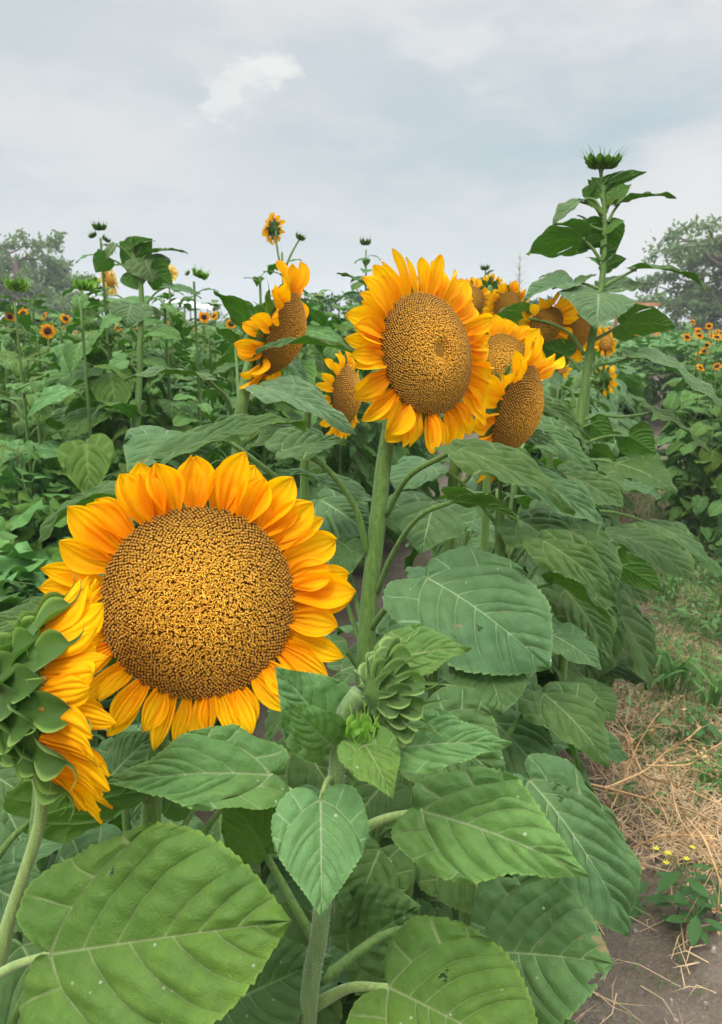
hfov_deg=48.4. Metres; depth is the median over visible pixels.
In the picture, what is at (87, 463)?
sunflower plant
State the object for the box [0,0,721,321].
sky
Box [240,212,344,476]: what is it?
sunflower plant
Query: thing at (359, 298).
bush
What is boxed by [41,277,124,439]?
sunflower plant
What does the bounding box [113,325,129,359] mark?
sunflower plant
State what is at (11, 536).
lobed weed
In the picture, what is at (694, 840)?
dry stalk
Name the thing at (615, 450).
sunflower plant
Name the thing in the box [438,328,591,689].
sunflower plant
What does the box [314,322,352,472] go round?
sunflower plant
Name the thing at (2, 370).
sunflower plant
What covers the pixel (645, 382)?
sunflower plant
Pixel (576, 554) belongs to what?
sunflower plant
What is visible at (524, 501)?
sunflower plant
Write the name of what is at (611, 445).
sunflower plant
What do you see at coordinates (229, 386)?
sunflower plant
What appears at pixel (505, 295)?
sunflower plant
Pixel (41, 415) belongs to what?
sunflower plant
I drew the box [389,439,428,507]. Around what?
sunflower plant
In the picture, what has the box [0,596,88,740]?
sunflower plant
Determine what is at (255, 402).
sunflower plant
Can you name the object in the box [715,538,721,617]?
sunflower plant
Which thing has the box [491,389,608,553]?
sunflower plant
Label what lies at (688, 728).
dry stalk
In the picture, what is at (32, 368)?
sunflower plant
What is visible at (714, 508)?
sunflower plant
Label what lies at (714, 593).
grass
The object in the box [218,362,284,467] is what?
sunflower plant
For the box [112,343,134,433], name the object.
sunflower plant
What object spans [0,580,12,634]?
lobed weed
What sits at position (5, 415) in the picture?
sunflower plant
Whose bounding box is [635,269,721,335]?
leafy tree
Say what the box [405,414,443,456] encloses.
sunflower plant
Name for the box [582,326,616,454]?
sunflower plant
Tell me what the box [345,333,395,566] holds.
sunflower plant
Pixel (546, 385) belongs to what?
sunflower plant
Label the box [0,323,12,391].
sunflower plant
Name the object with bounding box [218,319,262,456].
sunflower plant
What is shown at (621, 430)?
sunflower plant
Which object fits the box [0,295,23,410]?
sunflower plant
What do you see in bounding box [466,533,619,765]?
sunflower plant
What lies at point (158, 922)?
sunflower plant
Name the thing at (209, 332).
sunflower plant
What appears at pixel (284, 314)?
sunflower plant
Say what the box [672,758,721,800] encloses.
grass tuft
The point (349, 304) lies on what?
sunflower plant
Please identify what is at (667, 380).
sunflower plant
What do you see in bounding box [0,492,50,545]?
lobed weed
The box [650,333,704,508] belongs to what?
sunflower plant
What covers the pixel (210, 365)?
sunflower plant
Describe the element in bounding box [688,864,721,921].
weed
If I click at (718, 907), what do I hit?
dry stalk
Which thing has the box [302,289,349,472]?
sunflower plant
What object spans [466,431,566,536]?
sunflower plant
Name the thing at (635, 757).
dry stalk
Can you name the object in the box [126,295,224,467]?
sunflower plant
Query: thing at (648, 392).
sunflower plant
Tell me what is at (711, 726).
weed
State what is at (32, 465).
sunflower plant
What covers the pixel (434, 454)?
sunflower plant
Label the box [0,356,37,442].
sunflower plant
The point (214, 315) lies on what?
sunflower plant
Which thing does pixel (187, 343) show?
sunflower plant
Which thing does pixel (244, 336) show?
sunflower plant
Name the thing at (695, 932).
weed
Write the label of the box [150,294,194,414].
sunflower plant
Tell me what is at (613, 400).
sunflower plant
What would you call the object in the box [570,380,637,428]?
sunflower plant
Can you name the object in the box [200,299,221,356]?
sunflower plant
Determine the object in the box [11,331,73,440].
sunflower plant
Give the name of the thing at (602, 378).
sunflower plant
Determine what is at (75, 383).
sunflower plant
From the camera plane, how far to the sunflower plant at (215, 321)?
9.97 m
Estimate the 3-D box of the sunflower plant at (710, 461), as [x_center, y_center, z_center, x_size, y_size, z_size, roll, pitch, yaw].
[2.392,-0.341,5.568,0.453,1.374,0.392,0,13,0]
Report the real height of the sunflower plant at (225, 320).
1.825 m
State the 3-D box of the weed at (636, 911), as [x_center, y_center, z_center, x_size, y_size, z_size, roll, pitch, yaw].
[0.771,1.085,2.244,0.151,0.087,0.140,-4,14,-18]
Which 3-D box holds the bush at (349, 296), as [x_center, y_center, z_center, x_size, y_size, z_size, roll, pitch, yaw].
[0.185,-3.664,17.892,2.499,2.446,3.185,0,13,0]
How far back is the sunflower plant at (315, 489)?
3.79 m
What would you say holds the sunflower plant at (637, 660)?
on the ground at (630, 982)
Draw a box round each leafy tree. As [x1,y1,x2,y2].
[0,228,50,278]
[0,229,86,329]
[5,247,103,333]
[633,213,721,316]
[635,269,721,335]
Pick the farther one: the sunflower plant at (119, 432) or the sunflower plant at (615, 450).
the sunflower plant at (615, 450)
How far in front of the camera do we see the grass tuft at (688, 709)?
3.32 m
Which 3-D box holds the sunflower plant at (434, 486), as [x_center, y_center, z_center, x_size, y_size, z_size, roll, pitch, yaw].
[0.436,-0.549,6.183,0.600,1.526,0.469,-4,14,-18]
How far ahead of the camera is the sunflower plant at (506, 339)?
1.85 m
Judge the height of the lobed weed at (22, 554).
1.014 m
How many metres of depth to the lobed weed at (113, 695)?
2.16 m
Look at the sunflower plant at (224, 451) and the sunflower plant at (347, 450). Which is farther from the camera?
the sunflower plant at (347, 450)
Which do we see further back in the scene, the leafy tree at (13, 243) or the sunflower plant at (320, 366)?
the leafy tree at (13, 243)
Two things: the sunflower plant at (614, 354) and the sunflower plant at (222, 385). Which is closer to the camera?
the sunflower plant at (222, 385)
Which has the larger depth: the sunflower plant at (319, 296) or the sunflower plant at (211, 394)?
the sunflower plant at (319, 296)
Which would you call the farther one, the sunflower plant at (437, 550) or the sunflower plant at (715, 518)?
the sunflower plant at (715, 518)
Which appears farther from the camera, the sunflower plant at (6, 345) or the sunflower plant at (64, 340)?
the sunflower plant at (6, 345)
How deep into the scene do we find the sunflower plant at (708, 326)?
6.43 m
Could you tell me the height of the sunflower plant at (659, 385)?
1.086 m
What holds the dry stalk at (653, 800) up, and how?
on the ground at (630, 982)
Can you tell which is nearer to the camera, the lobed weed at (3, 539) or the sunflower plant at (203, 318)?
the lobed weed at (3, 539)
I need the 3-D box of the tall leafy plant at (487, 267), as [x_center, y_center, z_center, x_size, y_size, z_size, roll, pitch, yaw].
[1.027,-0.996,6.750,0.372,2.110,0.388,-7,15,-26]
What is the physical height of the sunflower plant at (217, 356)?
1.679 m
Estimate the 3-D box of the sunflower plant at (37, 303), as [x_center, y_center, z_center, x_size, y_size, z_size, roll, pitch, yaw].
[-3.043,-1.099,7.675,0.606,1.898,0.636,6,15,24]
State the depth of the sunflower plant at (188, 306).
9.06 m
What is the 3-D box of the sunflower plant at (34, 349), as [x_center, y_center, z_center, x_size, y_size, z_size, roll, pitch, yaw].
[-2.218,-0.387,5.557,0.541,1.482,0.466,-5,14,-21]
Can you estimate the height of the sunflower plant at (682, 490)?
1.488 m
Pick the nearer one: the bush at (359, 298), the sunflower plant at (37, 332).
the sunflower plant at (37, 332)
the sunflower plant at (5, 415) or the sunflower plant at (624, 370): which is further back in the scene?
the sunflower plant at (624, 370)
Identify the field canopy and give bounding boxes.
[162,299,222,325]
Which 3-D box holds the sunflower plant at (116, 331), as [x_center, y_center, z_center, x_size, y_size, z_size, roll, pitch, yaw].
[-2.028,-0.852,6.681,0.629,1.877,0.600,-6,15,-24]
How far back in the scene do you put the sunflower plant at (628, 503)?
5.77 m
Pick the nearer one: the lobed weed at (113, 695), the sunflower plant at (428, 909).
the sunflower plant at (428, 909)
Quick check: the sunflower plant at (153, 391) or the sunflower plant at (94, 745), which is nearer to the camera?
the sunflower plant at (94, 745)
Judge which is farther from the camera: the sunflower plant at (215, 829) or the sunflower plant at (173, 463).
the sunflower plant at (173, 463)
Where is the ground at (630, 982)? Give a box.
[170,346,721,1023]
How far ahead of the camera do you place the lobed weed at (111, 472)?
3.58 m
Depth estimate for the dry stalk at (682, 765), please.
2.56 m
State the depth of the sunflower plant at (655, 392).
14.21 m
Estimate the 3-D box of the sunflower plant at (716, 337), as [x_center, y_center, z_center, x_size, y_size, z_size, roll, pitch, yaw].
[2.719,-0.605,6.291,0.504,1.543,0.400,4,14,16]
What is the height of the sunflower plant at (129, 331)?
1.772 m
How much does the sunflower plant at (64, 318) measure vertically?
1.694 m
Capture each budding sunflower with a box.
[107,623,613,1023]
[485,143,721,755]
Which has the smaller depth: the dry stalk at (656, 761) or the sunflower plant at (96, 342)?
the dry stalk at (656, 761)
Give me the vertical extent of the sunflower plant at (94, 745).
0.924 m
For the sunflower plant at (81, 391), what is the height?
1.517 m
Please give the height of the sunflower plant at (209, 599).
1.510 m
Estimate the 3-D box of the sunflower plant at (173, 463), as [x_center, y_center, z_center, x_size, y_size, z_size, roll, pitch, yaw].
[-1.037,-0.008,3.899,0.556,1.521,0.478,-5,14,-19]
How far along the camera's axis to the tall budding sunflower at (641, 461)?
2.29 m
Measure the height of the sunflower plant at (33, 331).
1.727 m
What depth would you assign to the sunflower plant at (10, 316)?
6.50 m
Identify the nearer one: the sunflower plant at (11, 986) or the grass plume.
the sunflower plant at (11, 986)
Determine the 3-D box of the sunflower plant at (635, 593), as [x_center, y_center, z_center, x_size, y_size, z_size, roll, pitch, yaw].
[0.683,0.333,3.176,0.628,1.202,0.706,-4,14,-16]
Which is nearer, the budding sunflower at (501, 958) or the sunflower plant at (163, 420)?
the budding sunflower at (501, 958)
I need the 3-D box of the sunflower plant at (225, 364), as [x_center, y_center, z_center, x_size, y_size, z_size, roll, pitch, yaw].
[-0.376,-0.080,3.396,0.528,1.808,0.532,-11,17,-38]
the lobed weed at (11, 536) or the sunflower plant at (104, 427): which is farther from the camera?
the sunflower plant at (104, 427)
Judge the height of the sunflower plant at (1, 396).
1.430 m
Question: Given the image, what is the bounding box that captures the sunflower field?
[0,321,721,380]
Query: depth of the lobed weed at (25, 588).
2.70 m
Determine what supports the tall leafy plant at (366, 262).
on the ground at (630, 982)
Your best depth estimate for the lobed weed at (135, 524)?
2.50 m
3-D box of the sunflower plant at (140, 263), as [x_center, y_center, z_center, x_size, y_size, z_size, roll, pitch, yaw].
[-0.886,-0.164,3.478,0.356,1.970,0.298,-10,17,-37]
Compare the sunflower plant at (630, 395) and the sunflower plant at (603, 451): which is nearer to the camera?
the sunflower plant at (603, 451)
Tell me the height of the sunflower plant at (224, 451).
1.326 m
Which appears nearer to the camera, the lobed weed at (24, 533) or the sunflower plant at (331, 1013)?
the sunflower plant at (331, 1013)
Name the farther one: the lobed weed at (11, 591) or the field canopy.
the field canopy
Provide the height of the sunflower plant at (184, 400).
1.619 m
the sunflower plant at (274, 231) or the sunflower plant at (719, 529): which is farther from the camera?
the sunflower plant at (719, 529)
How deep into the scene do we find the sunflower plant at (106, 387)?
3.61 m
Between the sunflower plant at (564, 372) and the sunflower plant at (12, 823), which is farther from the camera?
the sunflower plant at (564, 372)
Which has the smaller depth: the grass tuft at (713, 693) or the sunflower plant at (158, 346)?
the grass tuft at (713, 693)
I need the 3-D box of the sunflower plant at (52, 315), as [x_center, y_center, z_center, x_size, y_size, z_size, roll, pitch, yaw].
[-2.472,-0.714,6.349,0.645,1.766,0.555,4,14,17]
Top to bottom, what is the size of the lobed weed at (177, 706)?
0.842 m
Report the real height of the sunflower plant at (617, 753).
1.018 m
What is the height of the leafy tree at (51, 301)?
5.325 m
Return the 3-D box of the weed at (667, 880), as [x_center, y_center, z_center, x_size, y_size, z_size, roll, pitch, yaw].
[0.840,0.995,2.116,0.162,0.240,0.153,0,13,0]
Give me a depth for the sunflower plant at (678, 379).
10.23 m
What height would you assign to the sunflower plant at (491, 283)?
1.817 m
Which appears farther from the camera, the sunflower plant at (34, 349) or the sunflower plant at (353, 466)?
the sunflower plant at (353, 466)
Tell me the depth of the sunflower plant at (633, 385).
7.80 m
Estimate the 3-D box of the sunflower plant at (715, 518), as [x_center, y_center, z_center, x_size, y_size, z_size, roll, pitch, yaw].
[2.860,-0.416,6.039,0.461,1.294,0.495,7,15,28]
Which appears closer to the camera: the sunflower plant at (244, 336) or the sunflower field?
the sunflower plant at (244, 336)
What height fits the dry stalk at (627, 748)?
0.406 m
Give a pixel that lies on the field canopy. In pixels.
(207, 306)
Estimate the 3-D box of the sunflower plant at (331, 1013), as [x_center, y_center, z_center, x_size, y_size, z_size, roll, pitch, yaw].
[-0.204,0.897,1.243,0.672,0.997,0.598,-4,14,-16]
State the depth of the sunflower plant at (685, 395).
6.11 m
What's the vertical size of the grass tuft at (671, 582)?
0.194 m
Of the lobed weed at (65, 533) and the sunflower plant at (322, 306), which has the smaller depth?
the lobed weed at (65, 533)
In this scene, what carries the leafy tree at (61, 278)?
on the ground at (630, 982)
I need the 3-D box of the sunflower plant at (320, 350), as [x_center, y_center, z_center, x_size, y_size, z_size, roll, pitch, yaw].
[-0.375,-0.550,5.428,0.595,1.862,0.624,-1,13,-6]
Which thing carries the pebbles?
on the ground at (630, 982)
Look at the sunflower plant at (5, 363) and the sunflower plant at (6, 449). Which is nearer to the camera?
the sunflower plant at (6, 449)
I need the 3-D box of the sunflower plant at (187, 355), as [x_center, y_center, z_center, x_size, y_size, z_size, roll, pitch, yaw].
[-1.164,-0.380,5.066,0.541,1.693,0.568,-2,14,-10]
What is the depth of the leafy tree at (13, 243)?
30.24 m
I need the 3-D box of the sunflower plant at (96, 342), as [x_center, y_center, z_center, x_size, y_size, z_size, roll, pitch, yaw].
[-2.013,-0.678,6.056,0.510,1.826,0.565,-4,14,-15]
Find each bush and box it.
[217,291,352,333]
[324,292,356,317]
[346,288,363,330]
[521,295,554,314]
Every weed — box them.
[0,464,78,577]
[0,489,69,593]
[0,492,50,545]
[0,516,17,543]
[0,520,26,595]
[0,541,98,701]
[0,559,48,634]
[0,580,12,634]
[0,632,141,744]
[5,590,33,597]
[13,586,32,592]
[27,450,120,493]
[42,530,71,548]
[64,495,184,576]
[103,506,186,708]
[103,639,133,699]
[104,464,152,480]
[104,693,227,741]
[629,881,667,922]
[652,845,714,921]
[661,895,721,946]
[679,706,721,747]
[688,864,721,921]
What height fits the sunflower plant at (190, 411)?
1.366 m
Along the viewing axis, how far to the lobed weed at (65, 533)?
3.00 m
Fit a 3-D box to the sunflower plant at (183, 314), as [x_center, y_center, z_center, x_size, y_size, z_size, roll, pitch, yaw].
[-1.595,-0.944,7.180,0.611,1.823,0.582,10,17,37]
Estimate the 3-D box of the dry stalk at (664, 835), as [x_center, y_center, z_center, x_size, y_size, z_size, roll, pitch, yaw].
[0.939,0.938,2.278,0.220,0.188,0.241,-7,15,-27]
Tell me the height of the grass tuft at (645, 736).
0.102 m
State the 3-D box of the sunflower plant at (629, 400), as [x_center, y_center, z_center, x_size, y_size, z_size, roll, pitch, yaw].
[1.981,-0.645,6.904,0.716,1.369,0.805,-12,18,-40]
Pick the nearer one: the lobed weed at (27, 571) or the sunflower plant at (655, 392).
the lobed weed at (27, 571)
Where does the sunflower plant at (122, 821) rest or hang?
on the ground at (630, 982)
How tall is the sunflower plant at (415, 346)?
1.733 m
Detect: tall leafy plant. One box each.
[335,235,380,559]
[479,264,494,279]
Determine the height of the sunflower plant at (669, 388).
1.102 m
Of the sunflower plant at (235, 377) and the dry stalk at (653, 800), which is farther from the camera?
the sunflower plant at (235, 377)
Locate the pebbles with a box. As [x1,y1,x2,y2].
[566,536,721,1022]
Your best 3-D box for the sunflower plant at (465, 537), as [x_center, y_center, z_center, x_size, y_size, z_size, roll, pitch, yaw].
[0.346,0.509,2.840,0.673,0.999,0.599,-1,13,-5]
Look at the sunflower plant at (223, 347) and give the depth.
5.58 m
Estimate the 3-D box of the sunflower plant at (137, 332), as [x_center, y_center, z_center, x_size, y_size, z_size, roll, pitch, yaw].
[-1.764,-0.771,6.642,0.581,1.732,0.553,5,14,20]
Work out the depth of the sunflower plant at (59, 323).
5.50 m
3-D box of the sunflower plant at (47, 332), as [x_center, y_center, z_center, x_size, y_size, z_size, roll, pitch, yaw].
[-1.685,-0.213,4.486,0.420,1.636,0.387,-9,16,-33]
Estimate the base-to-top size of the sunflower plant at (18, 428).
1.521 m
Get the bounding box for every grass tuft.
[620,728,660,761]
[646,635,721,700]
[646,699,718,729]
[658,670,721,714]
[659,573,700,601]
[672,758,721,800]
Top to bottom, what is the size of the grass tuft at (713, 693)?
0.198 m
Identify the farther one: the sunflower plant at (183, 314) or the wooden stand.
the wooden stand
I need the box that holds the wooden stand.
[614,303,660,389]
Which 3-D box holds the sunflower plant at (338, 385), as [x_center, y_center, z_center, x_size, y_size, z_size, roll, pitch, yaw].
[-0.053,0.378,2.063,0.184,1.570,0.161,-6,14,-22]
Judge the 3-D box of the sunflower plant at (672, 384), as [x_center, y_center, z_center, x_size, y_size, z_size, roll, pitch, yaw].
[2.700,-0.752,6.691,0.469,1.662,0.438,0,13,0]
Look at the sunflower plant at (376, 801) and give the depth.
1.16 m
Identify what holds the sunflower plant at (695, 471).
on the ground at (630, 982)
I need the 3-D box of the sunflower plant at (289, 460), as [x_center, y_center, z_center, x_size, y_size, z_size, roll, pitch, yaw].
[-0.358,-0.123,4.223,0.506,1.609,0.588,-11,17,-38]
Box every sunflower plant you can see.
[0,272,70,502]
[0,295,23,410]
[0,299,34,432]
[0,311,31,389]
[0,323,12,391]
[0,339,15,403]
[0,350,62,471]
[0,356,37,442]
[0,373,81,586]
[0,376,17,409]
[0,400,31,497]
[0,440,56,550]
[0,568,291,1023]
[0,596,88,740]
[0,773,61,942]
[0,822,62,1023]
[5,307,57,486]
[8,313,35,349]
[9,294,48,381]
[10,350,37,382]
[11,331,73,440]
[16,314,43,347]
[19,273,142,544]
[21,324,73,441]
[26,306,74,385]
[27,312,73,406]
[27,353,79,491]
[28,332,73,385]
[29,347,46,380]
[31,330,65,372]
[36,309,82,406]
[37,452,356,858]
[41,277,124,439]
[43,219,175,455]
[49,311,70,340]
[55,724,262,882]
[56,314,70,340]
[59,379,99,407]
[63,307,155,431]
[71,296,112,357]
[73,814,379,1023]
[81,269,166,442]
[90,667,169,822]
[92,236,201,427]
[92,350,178,470]
[95,293,132,404]
[96,399,158,460]
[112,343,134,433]
[113,307,160,390]
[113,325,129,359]
[118,330,195,435]
[123,248,575,784]
[124,260,356,794]
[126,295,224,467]
[129,326,150,381]
[134,337,184,424]
[143,313,197,463]
[144,315,164,393]
[147,265,226,458]
[149,264,223,467]
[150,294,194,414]
[150,336,188,414]
[160,325,232,442]
[162,301,208,425]
[163,317,193,368]
[172,393,223,725]
[178,299,202,363]
[181,340,235,425]
[189,308,219,380]
[193,312,224,388]
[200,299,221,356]
[203,270,336,498]
[203,312,224,443]
[204,392,269,481]
[207,325,260,447]
[208,338,244,407]
[209,307,227,351]
[210,757,290,879]
[212,325,244,361]
[214,313,240,390]
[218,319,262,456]
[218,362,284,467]
[224,326,270,462]
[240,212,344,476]
[242,333,276,462]
[249,398,297,486]
[251,348,321,485]
[257,298,325,467]
[257,657,355,884]
[262,302,350,477]
[265,771,447,1023]
[267,290,330,469]
[274,380,336,616]
[300,351,361,499]
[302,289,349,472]
[304,294,323,360]
[306,304,382,566]
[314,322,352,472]
[322,305,354,473]
[324,329,374,538]
[329,666,641,995]
[331,298,358,370]
[335,566,452,711]
[342,316,368,472]
[342,625,568,1023]
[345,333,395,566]
[350,369,417,544]
[350,422,390,491]
[367,370,426,552]
[375,517,493,639]
[389,416,447,500]
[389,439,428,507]
[390,415,623,720]
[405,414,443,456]
[405,435,527,573]
[407,414,442,496]
[412,668,593,973]
[412,897,577,1023]
[419,489,560,691]
[423,441,440,461]
[423,626,628,762]
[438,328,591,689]
[440,414,542,463]
[448,277,490,485]
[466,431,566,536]
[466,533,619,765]
[472,314,546,551]
[476,273,504,536]
[477,455,647,602]
[483,280,529,336]
[490,377,610,509]
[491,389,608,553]
[504,427,643,566]
[505,456,693,756]
[510,291,578,561]
[538,376,618,519]
[546,310,600,467]
[549,364,571,395]
[562,365,618,433]
[562,376,616,459]
[563,398,661,545]
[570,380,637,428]
[572,356,637,458]
[572,386,628,508]
[577,378,622,495]
[580,357,622,407]
[581,361,617,447]
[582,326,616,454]
[582,351,649,404]
[591,361,629,510]
[591,378,661,516]
[598,351,640,422]
[612,348,626,374]
[614,355,649,419]
[617,363,648,409]
[629,357,650,422]
[634,363,659,419]
[635,358,656,423]
[648,374,662,411]
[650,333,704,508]
[650,354,667,406]
[656,320,709,505]
[657,364,721,538]
[657,370,674,408]
[658,332,719,522]
[659,376,681,408]
[662,342,721,530]
[664,347,721,520]
[668,323,721,502]
[669,362,721,542]
[672,334,721,527]
[676,349,696,381]
[681,360,715,468]
[708,432,721,562]
[711,427,721,522]
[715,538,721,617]
[717,435,721,532]
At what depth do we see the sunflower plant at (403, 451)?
5.69 m
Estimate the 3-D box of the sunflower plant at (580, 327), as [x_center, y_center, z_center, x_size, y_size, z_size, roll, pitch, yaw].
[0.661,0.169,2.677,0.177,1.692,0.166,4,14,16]
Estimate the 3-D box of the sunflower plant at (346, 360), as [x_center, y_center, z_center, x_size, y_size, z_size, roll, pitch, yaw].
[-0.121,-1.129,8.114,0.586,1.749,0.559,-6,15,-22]
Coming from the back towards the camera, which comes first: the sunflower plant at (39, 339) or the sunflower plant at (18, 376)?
the sunflower plant at (18, 376)
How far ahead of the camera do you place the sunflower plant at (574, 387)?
4.52 m
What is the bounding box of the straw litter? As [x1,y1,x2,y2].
[561,490,721,1023]
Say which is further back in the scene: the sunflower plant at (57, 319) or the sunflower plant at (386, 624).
the sunflower plant at (57, 319)
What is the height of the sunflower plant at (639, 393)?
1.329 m
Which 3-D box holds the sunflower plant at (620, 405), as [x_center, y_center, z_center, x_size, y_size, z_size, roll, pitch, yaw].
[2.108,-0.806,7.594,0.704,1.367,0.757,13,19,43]
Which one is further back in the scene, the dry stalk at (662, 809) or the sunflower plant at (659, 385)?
the sunflower plant at (659, 385)
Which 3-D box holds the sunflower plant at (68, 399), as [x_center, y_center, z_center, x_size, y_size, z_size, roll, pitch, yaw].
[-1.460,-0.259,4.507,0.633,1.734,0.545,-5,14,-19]
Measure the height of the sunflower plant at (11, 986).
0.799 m
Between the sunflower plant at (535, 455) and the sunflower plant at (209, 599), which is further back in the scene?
the sunflower plant at (535, 455)
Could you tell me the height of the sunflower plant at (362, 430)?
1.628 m
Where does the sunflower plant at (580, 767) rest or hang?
on the ground at (630, 982)
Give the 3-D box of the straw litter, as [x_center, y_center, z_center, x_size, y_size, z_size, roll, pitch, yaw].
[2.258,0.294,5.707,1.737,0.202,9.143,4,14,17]
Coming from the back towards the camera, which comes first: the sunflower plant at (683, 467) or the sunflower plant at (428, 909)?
the sunflower plant at (683, 467)
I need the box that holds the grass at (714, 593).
[591,458,721,1023]
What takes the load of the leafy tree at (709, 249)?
on the ground at (630, 982)
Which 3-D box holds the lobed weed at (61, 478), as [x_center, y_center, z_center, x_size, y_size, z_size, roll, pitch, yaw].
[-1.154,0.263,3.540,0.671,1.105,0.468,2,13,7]
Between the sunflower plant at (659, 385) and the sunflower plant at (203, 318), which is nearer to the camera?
the sunflower plant at (203, 318)
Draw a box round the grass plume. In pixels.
[504,255,529,289]
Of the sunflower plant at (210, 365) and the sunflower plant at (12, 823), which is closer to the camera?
the sunflower plant at (12, 823)
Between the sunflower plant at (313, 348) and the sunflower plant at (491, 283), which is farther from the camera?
the sunflower plant at (313, 348)
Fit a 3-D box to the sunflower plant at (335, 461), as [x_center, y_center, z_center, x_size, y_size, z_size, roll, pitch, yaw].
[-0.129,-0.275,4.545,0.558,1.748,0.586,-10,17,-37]
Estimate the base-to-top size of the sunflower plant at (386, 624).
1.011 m
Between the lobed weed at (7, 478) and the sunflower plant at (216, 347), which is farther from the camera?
the sunflower plant at (216, 347)
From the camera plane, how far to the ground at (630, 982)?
2.14 m
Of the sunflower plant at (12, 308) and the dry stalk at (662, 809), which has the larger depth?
the sunflower plant at (12, 308)
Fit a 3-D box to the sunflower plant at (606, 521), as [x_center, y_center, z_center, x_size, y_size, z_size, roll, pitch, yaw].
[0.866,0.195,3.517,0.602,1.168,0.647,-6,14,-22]
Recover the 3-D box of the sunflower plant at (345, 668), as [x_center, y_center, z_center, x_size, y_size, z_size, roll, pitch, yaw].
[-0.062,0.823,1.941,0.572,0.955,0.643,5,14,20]
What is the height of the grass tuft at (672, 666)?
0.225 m
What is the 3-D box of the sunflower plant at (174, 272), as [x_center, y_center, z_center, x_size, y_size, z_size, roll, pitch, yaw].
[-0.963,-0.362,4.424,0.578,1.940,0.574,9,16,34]
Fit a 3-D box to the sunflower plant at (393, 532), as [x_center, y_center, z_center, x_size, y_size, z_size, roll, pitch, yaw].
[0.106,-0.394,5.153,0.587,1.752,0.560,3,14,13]
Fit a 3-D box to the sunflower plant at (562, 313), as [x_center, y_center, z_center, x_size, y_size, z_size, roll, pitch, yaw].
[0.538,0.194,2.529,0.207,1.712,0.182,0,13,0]
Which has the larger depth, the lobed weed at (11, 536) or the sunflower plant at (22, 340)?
the sunflower plant at (22, 340)
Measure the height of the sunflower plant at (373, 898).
1.237 m
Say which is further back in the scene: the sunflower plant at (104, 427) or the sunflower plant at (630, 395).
the sunflower plant at (630, 395)
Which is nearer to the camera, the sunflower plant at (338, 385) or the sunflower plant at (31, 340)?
the sunflower plant at (338, 385)
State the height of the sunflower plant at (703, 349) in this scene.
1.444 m
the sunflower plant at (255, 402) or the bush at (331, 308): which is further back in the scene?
the bush at (331, 308)
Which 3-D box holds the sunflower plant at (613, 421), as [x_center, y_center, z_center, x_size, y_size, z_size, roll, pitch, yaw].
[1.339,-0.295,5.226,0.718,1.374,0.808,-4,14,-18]
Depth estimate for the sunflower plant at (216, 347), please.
6.48 m
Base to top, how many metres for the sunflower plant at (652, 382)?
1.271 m
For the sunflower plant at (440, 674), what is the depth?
1.37 m
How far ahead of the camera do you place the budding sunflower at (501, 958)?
0.64 m
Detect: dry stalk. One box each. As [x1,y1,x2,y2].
[589,693,663,804]
[590,783,721,893]
[596,697,698,809]
[604,695,716,788]
[615,700,721,842]
[620,728,707,889]
[631,820,721,884]
[635,779,721,907]
[646,742,721,816]
[665,816,721,934]

